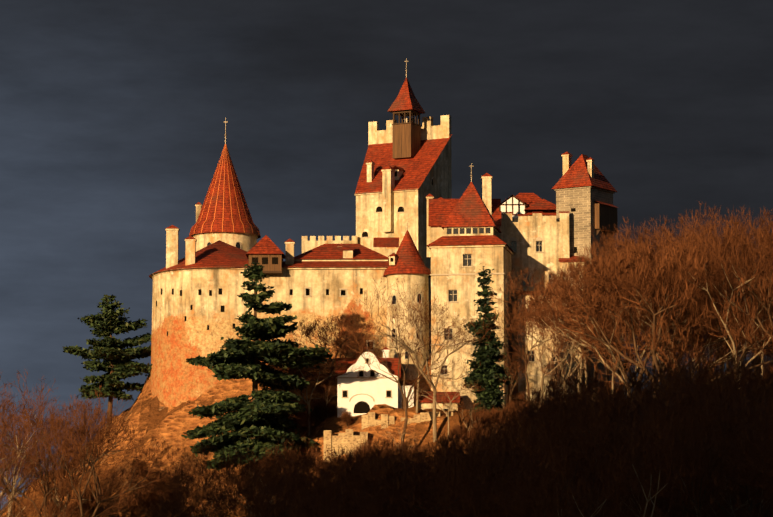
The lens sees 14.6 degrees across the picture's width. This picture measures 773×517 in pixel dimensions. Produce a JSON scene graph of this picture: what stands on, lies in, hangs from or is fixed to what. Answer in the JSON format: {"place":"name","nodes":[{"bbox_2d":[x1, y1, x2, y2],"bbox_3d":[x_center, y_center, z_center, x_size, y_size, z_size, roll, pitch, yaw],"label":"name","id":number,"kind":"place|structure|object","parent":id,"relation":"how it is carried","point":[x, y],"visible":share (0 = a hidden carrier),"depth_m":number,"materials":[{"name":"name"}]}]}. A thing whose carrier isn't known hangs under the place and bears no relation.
{"place":"outdoors","nodes":[
{"label":"outdoors","id":0,"kind":"place"},
{"bbox_2d":[189,118,260,251],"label":"conical tower","id":1,"kind":"structure","parent":0,"point":[223,214],"depth_m":410.24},
{"bbox_2d":[0,0,772,509],"label":"sky","id":2,"kind":"structure","parent":0,"point":[113,113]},
{"bbox_2d":[1,358,772,516],"bbox_3d":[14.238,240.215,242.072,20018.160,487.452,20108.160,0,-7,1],"label":"ground","id":3,"kind":"structure","parent":0,"point":[171,424],"depth_m":387.17,"materials":[{"name":"soil"}]},
{"bbox_2d":[0,490,50,516],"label":"shrub","id":4,"kind":"object","parent":3,"relation":"on","point":[25,505],"visible":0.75,"depth_m":335.59,"materials":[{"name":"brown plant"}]},
{"bbox_2d":[0,406,61,515],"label":"bare tree","id":5,"kind":"object","parent":3,"relation":"on","point":[6,492],"visible":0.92,"depth_m":324.11,"materials":[{"name":"brown plant"}]},
{"bbox_2d":[0,402,64,516],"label":"bare tree","id":6,"kind":"object","parent":3,"relation":"on","point":[21,467],"visible":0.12,"depth_m":370.30,"materials":[{"name":"brown plant"}]},
{"bbox_2d":[0,384,71,495],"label":"bare tree","id":7,"kind":"object","parent":3,"relation":"on","point":[15,432],"visible":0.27,"depth_m":363.13,"materials":[{"name":"brown plant"}]},
{"bbox_2d":[0,387,74,516],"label":"bare tree","id":8,"kind":"object","parent":3,"relation":"on","point":[14,474],"visible":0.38,"depth_m":350.01,"materials":[{"name":"brown plant"}]},
{"bbox_2d":[0,488,80,516],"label":"shrub","id":9,"kind":"object","parent":3,"relation":"on","point":[41,508],"visible":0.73,"depth_m":326.06,"materials":[{"name":"plant"}]},
{"bbox_2d":[0,394,92,506],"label":"bare tree","id":10,"kind":"object","parent":3,"relation":"on","point":[13,421],"visible":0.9,"depth_m":325.64,"materials":[{"name":"brown plant"}]},
{"bbox_2d":[0,421,92,512],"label":"bare tree","id":11,"kind":"object","parent":3,"relation":"on","point":[20,468],"visible":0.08,"depth_m":373.51,"materials":[{"name":"brown plant"}]},
{"bbox_2d":[0,397,109,516],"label":"bare tree","id":12,"kind":"object","parent":3,"relation":"on","point":[43,456],"visible":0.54,"depth_m":350.68,"materials":[{"name":"brown plant"}]},
{"bbox_2d":[16,440,108,516],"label":"bare tree","id":13,"kind":"object","parent":3,"relation":"on","point":[62,502],"visible":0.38,"depth_m":358.46,"materials":[{"name":"brown plant"}]},
{"bbox_2d":[11,404,128,516],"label":"bare tree","id":14,"kind":"object","parent":3,"relation":"on","point":[80,452],"visible":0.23,"depth_m":367.01,"materials":[{"name":"brown plant"}]},
{"bbox_2d":[0,393,140,516],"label":"bare tree","id":15,"kind":"object","parent":3,"relation":"on","point":[45,496],"visible":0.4,"depth_m":350.78,"materials":[{"name":"brown plant"}]},
{"bbox_2d":[1,431,147,515],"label":"bare tree","id":16,"kind":"object","parent":3,"relation":"on","point":[116,464],"visible":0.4,"depth_m":360.36,"materials":[{"name":"brown plant"}]},
{"bbox_2d":[0,370,165,514],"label":"bare tree","id":17,"kind":"object","parent":3,"relation":"on","point":[116,436],"visible":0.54,"depth_m":362.71,"materials":[{"name":"brown plant"}]},
{"bbox_2d":[70,495,96,514],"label":"scrub","id":18,"kind":"object","parent":3,"relation":"on","point":[91,510],"visible":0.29,"depth_m":375.89,"materials":[{"name":"brown plant"}]},
{"bbox_2d":[62,294,152,428],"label":"conifer tree","id":19,"kind":"object","parent":3,"relation":"on","point":[117,364],"visible":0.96,"depth_m":404.71,"materials":[{"name":"green plant"}]},
{"bbox_2d":[25,381,191,516],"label":"bare tree","id":20,"kind":"object","parent":3,"relation":"on","point":[76,430],"visible":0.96,"depth_m":330.58,"materials":[{"name":"brown plant"}]},
{"bbox_2d":[125,488,169,516],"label":"scrub","id":21,"kind":"object","parent":3,"relation":"on","point":[146,498],"visible":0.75,"depth_m":370.61,"materials":[{"name":"brown plant"}]},
{"bbox_2d":[149,225,248,406],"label":"castle bastion","id":22,"kind":"object","parent":3,"relation":"on","point":[194,305],"visible":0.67,"depth_m":395.58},
{"bbox_2d":[139,482,309,516],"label":"shrub","id":23,"kind":"object","parent":3,"relation":"on","point":[162,510],"visible":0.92,"depth_m":185.81,"materials":[{"name":"brown plant"}]},
{"bbox_2d":[170,445,316,516],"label":"shrub","id":24,"kind":"object","parent":3,"relation":"on","point":[240,467],"visible":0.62,"depth_m":210.27,"materials":[{"name":"brown plant"}]},
{"bbox_2d":[194,447,304,515],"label":"shrub","id":25,"kind":"object","parent":3,"relation":"on","point":[261,461],"visible":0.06,"depth_m":288.24,"materials":[{"name":"brown plant"}]},
{"bbox_2d":[181,258,332,487],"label":"tall pine","id":26,"kind":"object","parent":3,"relation":"on","point":[259,423],"visible":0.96,"depth_m":371.36,"materials":[{"name":"green plant"}]},
{"bbox_2d":[140,441,381,516],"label":"shrub","id":27,"kind":"object","parent":3,"relation":"on","point":[223,507],"visible":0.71,"depth_m":191.96,"materials":[{"name":"brown plant"}]},
{"bbox_2d":[182,455,357,516],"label":"shrub","id":28,"kind":"object","parent":3,"relation":"on","point":[262,500],"visible":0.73,"depth_m":188.49,"materials":[{"name":"brown plant"}]},
{"bbox_2d":[209,449,338,515],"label":"shrub","id":29,"kind":"object","parent":3,"relation":"on","point":[255,478],"visible":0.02,"depth_m":258.79,"materials":[{"name":"brown plant"}]},
{"bbox_2d":[213,440,337,516],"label":"shrub","id":30,"kind":"object","parent":3,"relation":"on","point":[305,461],"visible":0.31,"depth_m":221.78,"materials":[{"name":"brown plant"}]},
{"bbox_2d":[241,440,363,510],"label":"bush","id":31,"kind":"object","parent":3,"relation":"on","point":[289,452],"visible":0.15,"depth_m":298.22,"materials":[{"name":"brown plant"}]},
{"bbox_2d":[262,341,360,435],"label":"bare tree","id":32,"kind":"object","parent":3,"relation":"on","point":[336,374],"visible":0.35,"depth_m":379.45,"materials":[{"name":"brown plant"}]},
{"bbox_2d":[249,313,375,402],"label":"bare tree","id":33,"kind":"object","parent":3,"relation":"on","point":[324,338],"visible":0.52,"depth_m":384.85,"materials":[{"name":"brown plant"}]},
{"bbox_2d":[247,457,379,516],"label":"shrub","id":34,"kind":"object","parent":3,"relation":"on","point":[329,474],"visible":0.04,"depth_m":270.00,"materials":[{"name":"brown plant"}]},
{"bbox_2d":[230,235,398,358],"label":"castle curtain wall","id":35,"kind":"structure","parent":3,"relation":"on","point":[321,278],"depth_m":394.56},
{"bbox_2d":[310,378,336,404],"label":"scrub","id":36,"kind":"object","parent":3,"relation":"on","point":[326,381],"visible":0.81,"depth_m":382.15,"materials":[{"name":"brown plant"}]},
{"bbox_2d":[308,370,339,417],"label":"bare tree","id":37,"kind":"object","parent":3,"relation":"on","point":[327,401],"visible":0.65,"depth_m":381.60,"materials":[{"name":"brown plant"}]},
{"bbox_2d":[339,411,355,427],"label":"scrub","id":38,"kind":"object","parent":3,"relation":"on","point":[346,417],"visible":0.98,"depth_m":373.90,"materials":[{"name":"brown plant"}]},
{"bbox_2d":[314,446,398,487],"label":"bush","id":39,"kind":"object","parent":3,"relation":"on","point":[350,460],"visible":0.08,"depth_m":283.19,"materials":[{"name":"brown plant"}]},
{"bbox_2d":[302,432,420,485],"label":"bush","id":40,"kind":"object","parent":3,"relation":"on","point":[375,442],"visible":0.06,"depth_m":324.80,"materials":[{"name":"brown plant"}]},
{"bbox_2d":[293,435,462,516],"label":"bush","id":41,"kind":"object","parent":3,"relation":"on","point":[349,473],"visible":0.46,"depth_m":191.61,"materials":[{"name":"brown plant"}]},
{"bbox_2d":[323,412,452,461],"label":"rubble walls","id":42,"kind":"structure","parent":3,"relation":"on","point":[348,439],"depth_m":371.51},
{"bbox_2d":[323,294,462,448],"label":"bare tree","id":43,"kind":"object","parent":3,"relation":"on","point":[406,402],"visible":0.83,"depth_m":369.12,"materials":[{"name":"brown plant"}]},
{"bbox_2d":[333,437,458,516],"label":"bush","id":44,"kind":"object","parent":3,"relation":"on","point":[396,469],"visible":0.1,"depth_m":230.09,"materials":[{"name":"brown plant"}]},
{"bbox_2d":[335,347,459,416],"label":"white house","id":45,"kind":"structure","parent":3,"relation":"on","point":[356,396],"depth_m":380.84,"materials":[{"name":"paint"}]},
{"bbox_2d":[376,416,419,445],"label":"bush","id":46,"kind":"object","parent":3,"relation":"on","point":[400,435],"visible":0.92,"depth_m":362.30,"materials":[{"name":"brown plant"}]},
{"bbox_2d":[355,58,451,357],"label":"castle keep","id":47,"kind":"structure","parent":3,"relation":"on","point":[405,170],"depth_m":418.81,"materials":[{"name":"paint"}]},
{"bbox_2d":[340,277,510,441],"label":"bare tree","id":48,"kind":"object","parent":3,"relation":"on","point":[409,349],"visible":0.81,"depth_m":369.99,"materials":[{"name":"brown plant"}]},
{"bbox_2d":[403,295,477,412],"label":"bare tree","id":49,"kind":"object","parent":3,"relation":"on","point":[417,353],"visible":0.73,"depth_m":374.07,"materials":[{"name":"brown plant"}]},
{"bbox_2d":[401,369,484,434],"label":"bare tree","id":50,"kind":"object","parent":3,"relation":"on","point":[472,388],"visible":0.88,"depth_m":367.74,"materials":[{"name":"brown plant"}]},
{"bbox_2d":[358,435,552,516],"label":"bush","id":51,"kind":"object","parent":3,"relation":"on","point":[425,480],"visible":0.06,"depth_m":194.96,"materials":[{"name":"brown plant"}]},
{"bbox_2d":[427,163,513,408],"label":"castle tower","id":52,"kind":"structure","parent":3,"relation":"on","point":[466,245],"depth_m":388.69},
{"bbox_2d":[426,173,555,257],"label":"castle inner ranges","id":53,"kind":"object","parent":52,"relation":"attached to","point":[440,209],"visible":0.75,"depth_m":404.67,"materials":[{"name":"paint"}]},
{"bbox_2d":[457,398,484,442],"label":"shrub","id":54,"kind":"object","parent":3,"relation":"on","point":[470,412],"visible":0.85,"depth_m":360.66,"materials":[{"name":"brown plant"}]},
{"bbox_2d":[462,424,486,442],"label":"scrub","id":55,"kind":"object","parent":3,"relation":"on","point":[472,430],"visible":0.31,"depth_m":359.43,"materials":[{"name":"brown plant"}]},
{"bbox_2d":[461,264,515,417],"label":"spruce","id":56,"kind":"object","parent":3,"relation":"on","point":[487,372],"visible":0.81,"depth_m":373.19,"materials":[{"name":"green plant"}]},
{"bbox_2d":[486,405,502,424],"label":"scrub","id":57,"kind":"object","parent":3,"relation":"on","point":[493,412],"visible":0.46,"depth_m":364.96,"materials":[{"name":"brown plant"}]},
{"bbox_2d":[496,346,533,402],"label":"bare tree","id":58,"kind":"object","parent":3,"relation":"on","point":[514,361],"visible":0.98,"depth_m":365.37,"materials":[{"name":"brown plant"}]},
{"bbox_2d":[496,295,558,403],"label":"bare tree","id":59,"kind":"object","parent":3,"relation":"on","point":[526,361],"visible":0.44,"depth_m":375.93,"materials":[{"name":"brown plant"}]},
{"bbox_2d":[403,378,667,516],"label":"bare tree","id":60,"kind":"object","parent":3,"relation":"on","point":[560,432],"visible":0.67,"depth_m":174.88,"materials":[{"name":"brown plant"}]},
{"bbox_2d":[501,211,583,400],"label":"castle wings","id":61,"kind":"object","parent":3,"relation":"on","point":[544,247],"visible":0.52,"depth_m":397.11},
{"bbox_2d":[515,264,597,387],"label":"bare tree","id":62,"kind":"object","parent":3,"relation":"on","point":[563,320],"visible":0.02,"depth_m":372.46,"materials":[{"name":"brown plant"}]},
{"bbox_2d":[518,279,606,391],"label":"bare tree","id":63,"kind":"object","parent":3,"relation":"on","point":[568,343],"depth_m":378.17,"materials":[{"name":"brown plant"}]},
{"bbox_2d":[523,286,606,400],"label":"bare tree","id":64,"kind":"object","parent":3,"relation":"on","point":[543,373],"visible":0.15,"depth_m":366.83,"materials":[{"name":"brown plant"}]},
{"bbox_2d":[537,336,594,397],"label":"bush","id":65,"kind":"object","parent":3,"relation":"on","point":[563,349],"visible":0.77,"depth_m":360.97,"materials":[{"name":"brown plant"}]},
{"bbox_2d":[495,294,638,389],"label":"bare tree","id":66,"kind":"object","parent":3,"relation":"on","point":[577,365],"visible":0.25,"depth_m":365.16,"materials":[{"name":"brown plant"}]},
{"bbox_2d":[468,393,666,516],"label":"bush","id":67,"kind":"object","parent":3,"relation":"on","point":[511,420],"visible":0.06,"depth_m":214.08,"materials":[{"name":"brown plant"}]},
{"bbox_2d":[524,259,639,409],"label":"bare tree","id":68,"kind":"object","parent":3,"relation":"on","point":[597,362],"visible":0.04,"depth_m":371.15,"materials":[{"name":"brown plant"}]},
{"bbox_2d":[418,350,772,512],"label":"bare tree","id":69,"kind":"object","parent":3,"relation":"on","point":[454,450],"visible":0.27,"depth_m":194.36,"materials":[{"name":"brown plant"}]},
{"bbox_2d":[431,375,760,505],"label":"bare tree","id":70,"kind":"object","parent":3,"relation":"on","point":[519,453],"visible":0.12,"depth_m":200.13,"materials":[{"name":"brown plant"}]},
{"bbox_2d":[557,236,637,391],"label":"bare tree","id":71,"kind":"object","parent":3,"relation":"on","point":[616,297],"visible":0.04,"depth_m":375.00,"materials":[{"name":"brown plant"}]},
{"bbox_2d":[479,400,724,516],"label":"bare tree","id":72,"kind":"object","parent":3,"relation":"on","point":[550,499],"visible":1,"depth_m":163.62,"materials":[{"name":"brown plant"}]},
{"bbox_2d":[552,234,651,389],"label":"bare tree","id":73,"kind":"object","parent":3,"relation":"on","point":[613,376],"visible":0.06,"depth_m":358.84,"materials":[{"name":"brown plant"}]},
{"bbox_2d":[488,214,720,393],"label":"bare tree","id":74,"kind":"object","parent":3,"relation":"on","point":[544,314],"visible":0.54,"depth_m":326.77,"materials":[{"name":"brown plant"}]},
{"bbox_2d":[557,222,655,382],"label":"bare tree","id":75,"kind":"object","parent":3,"relation":"on","point":[607,371],"visible":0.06,"depth_m":381.81,"materials":[{"name":"brown plant"}]},
{"bbox_2d":[514,415,704,516],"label":"bush","id":76,"kind":"object","parent":3,"relation":"on","point":[575,470],"visible":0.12,"depth_m":191.47,"materials":[{"name":"brown plant"}]},
{"bbox_2d":[486,378,739,516],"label":"bare tree","id":77,"kind":"object","parent":3,"relation":"on","point":[589,472],"visible":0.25,"depth_m":176.67,"materials":[{"name":"brown plant"}]},
{"bbox_2d":[471,361,772,510],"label":"bare tree","id":78,"kind":"object","parent":3,"relation":"on","point":[548,387],"visible":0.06,"depth_m":216.62,"materials":[{"name":"brown plant"}]},
{"bbox_2d":[480,361,771,509],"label":"bare tree","id":79,"kind":"object","parent":3,"relation":"on","point":[641,393],"visible":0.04,"depth_m":224.74,"materials":[{"name":"brown plant"}]},
{"bbox_2d":[501,359,762,516],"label":"bare tree","id":80,"kind":"object","parent":3,"relation":"on","point":[676,395],"visible":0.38,"depth_m":179.87,"materials":[{"name":"brown plant"}]},
{"bbox_2d":[526,395,742,516],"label":"bush","id":81,"kind":"object","parent":3,"relation":"on","point":[613,498],"visible":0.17,"depth_m":177.94,"materials":[{"name":"brown plant"}]},
{"bbox_2d":[548,379,725,462],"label":"bush","id":82,"kind":"object","parent":3,"relation":"on","point":[616,395],"visible":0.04,"depth_m":209.88,"materials":[{"name":"brown plant"}]},
{"bbox_2d":[569,227,711,371],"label":"bare tree","id":83,"kind":"object","parent":3,"relation":"on","point":[622,247],"visible":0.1,"depth_m":345.28,"materials":[{"name":"brown plant"}]},
{"bbox_2d":[555,242,731,422],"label":"bare tree","id":84,"kind":"object","parent":3,"relation":"on","point":[617,356],"visible":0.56,"depth_m":321.60,"materials":[{"name":"brown plant"}]},
{"bbox_2d":[519,231,772,382],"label":"bare tree","id":85,"kind":"object","parent":3,"relation":"on","point":[678,342],"visible":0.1,"depth_m":349.68,"materials":[{"name":"brown plant"}]},
{"bbox_2d":[522,237,772,388],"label":"bare tree","id":86,"kind":"object","parent":3,"relation":"on","point":[599,285],"visible":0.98,"depth_m":309.49,"materials":[{"name":"brown plant"}]},
{"bbox_2d":[522,405,772,516],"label":"bare tree","id":87,"kind":"object","parent":3,"relation":"on","point":[769,512],"visible":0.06,"depth_m":202.97,"materials":[{"name":"brown plant"}]},
{"bbox_2d":[553,405,744,516],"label":"bush","id":88,"kind":"object","parent":3,"relation":"on","point":[605,419],"visible":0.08,"depth_m":194.52,"materials":[{"name":"brown plant"}]},
{"bbox_2d":[584,215,728,364],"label":"bare tree","id":89,"kind":"object","parent":3,"relation":"on","point":[639,312],"visible":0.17,"depth_m":340.03,"materials":[{"name":"brown plant"}]},
{"bbox_2d":[571,416,762,516],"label":"bush","id":90,"kind":"object","parent":3,"relation":"on","point":[665,468],"visible":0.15,"depth_m":178.09,"materials":[{"name":"brown plant"}]},
{"bbox_2d":[582,203,768,397],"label":"bare tree","id":91,"kind":"object","parent":3,"relation":"on","point":[716,234],"visible":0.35,"depth_m":320.26,"materials":[{"name":"brown plant"}]},
{"bbox_2d":[595,354,763,512],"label":"bush","id":92,"kind":"object","parent":3,"relation":"on","point":[690,374],"depth_m":248.27,"materials":[{"name":"brown plant"}]},
{"bbox_2d":[593,389,772,516],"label":"bush","id":93,"kind":"object","parent":3,"relation":"on","point":[669,485],"visible":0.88,"depth_m":167.34,"materials":[{"name":"brown plant"}]},
{"bbox_2d":[597,405,772,516],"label":"bush","id":94,"kind":"object","parent":3,"relation":"on","point":[684,484],"visible":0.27,"depth_m":175.05,"materials":[{"name":"brown plant"}]},
{"bbox_2d":[607,240,771,374],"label":"bare tree","id":95,"kind":"object","parent":3,"relation":"on","point":[694,319],"visible":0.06,"depth_m":344.38,"materials":[{"name":"brown plant"}]},
{"bbox_2d":[620,267,772,386],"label":"bare tree","id":96,"kind":"object","parent":3,"relation":"on","point":[714,333],"visible":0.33,"depth_m":320.88,"materials":[{"name":"brown plant"}]},
{"bbox_2d":[624,221,772,370],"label":"bare tree","id":97,"kind":"object","parent":3,"relation":"on","point":[719,328],"visible":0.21,"depth_m":325.07,"materials":[{"name":"brown plant"}]},
{"bbox_2d":[634,338,772,514],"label":"bush","id":98,"kind":"object","parent":3,"relation":"on","point":[722,360],"visible":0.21,"depth_m":248.55,"materials":[{"name":"brown plant"}]},
{"bbox_2d":[634,349,772,418],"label":"bush","id":99,"kind":"object","parent":3,"relation":"on","point":[754,369],"visible":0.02,"depth_m":270.62,"materials":[{"name":"brown plant"}]},
{"bbox_2d":[644,207,772,388],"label":"bare tree","id":100,"kind":"object","parent":3,"relation":"on","point":[732,291],"visible":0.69,"depth_m":312.81,"materials":[{"name":"brown plant"}]},
{"bbox_2d":[675,310,742,375],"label":"bush","id":101,"kind":"object","parent":3,"relation":"on","point":[724,346],"visible":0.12,"depth_m":349.28,"materials":[{"name":"brown plant"}]},
{"bbox_2d":[657,350,772,502],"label":"bush","id":102,"kind":"object","parent":3,"relation":"on","point":[709,369],"visible":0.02,"depth_m":255.17,"materials":[{"name":"brown plant"}]},
{"bbox_2d":[659,215,772,368],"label":"bare tree","id":103,"kind":"object","parent":3,"relation":"on","point":[715,346],"visible":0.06,"depth_m":366.55,"materials":[{"name":"brown plant"}]},
{"bbox_2d":[665,360,772,514],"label":"bush","id":104,"kind":"object","parent":3,"relation":"on","point":[731,389],"visible":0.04,"depth_m":245.87,"materials":[{"name":"brown plant"}]},
{"bbox_2d":[667,206,772,378],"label":"bare tree","id":105,"kind":"object","parent":3,"relation":"on","point":[715,288],"visible":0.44,"depth_m":315.24,"materials":[{"name":"brown plant"}]},
{"bbox_2d":[703,212,772,338],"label":"bare tree","id":106,"kind":"object","parent":3,"relation":"on","point":[768,238],"visible":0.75,"depth_m":309.77,"materials":[{"name":"brown plant"}]},
{"bbox_2d":[703,251,772,380],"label":"bare tree","id":107,"kind":"object","parent":3,"relation":"on","point":[746,302],"visible":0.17,"depth_m":327.56,"materials":[{"name":"brown plant"}]},
{"bbox_2d":[704,208,772,344],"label":"bare tree","id":108,"kind":"object","parent":3,"relation":"on","point":[763,221],"visible":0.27,"depth_m":336.36,"materials":[{"name":"brown plant"}]},
{"bbox_2d":[383,222,430,379],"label":"round tower","id":109,"kind":"structure","parent":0,"point":[408,266],"depth_m":389.81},
{"bbox_2d":[552,152,617,393],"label":"castle tower","id":110,"kind":"structure","parent":0,"point":[584,188],"depth_m":398.92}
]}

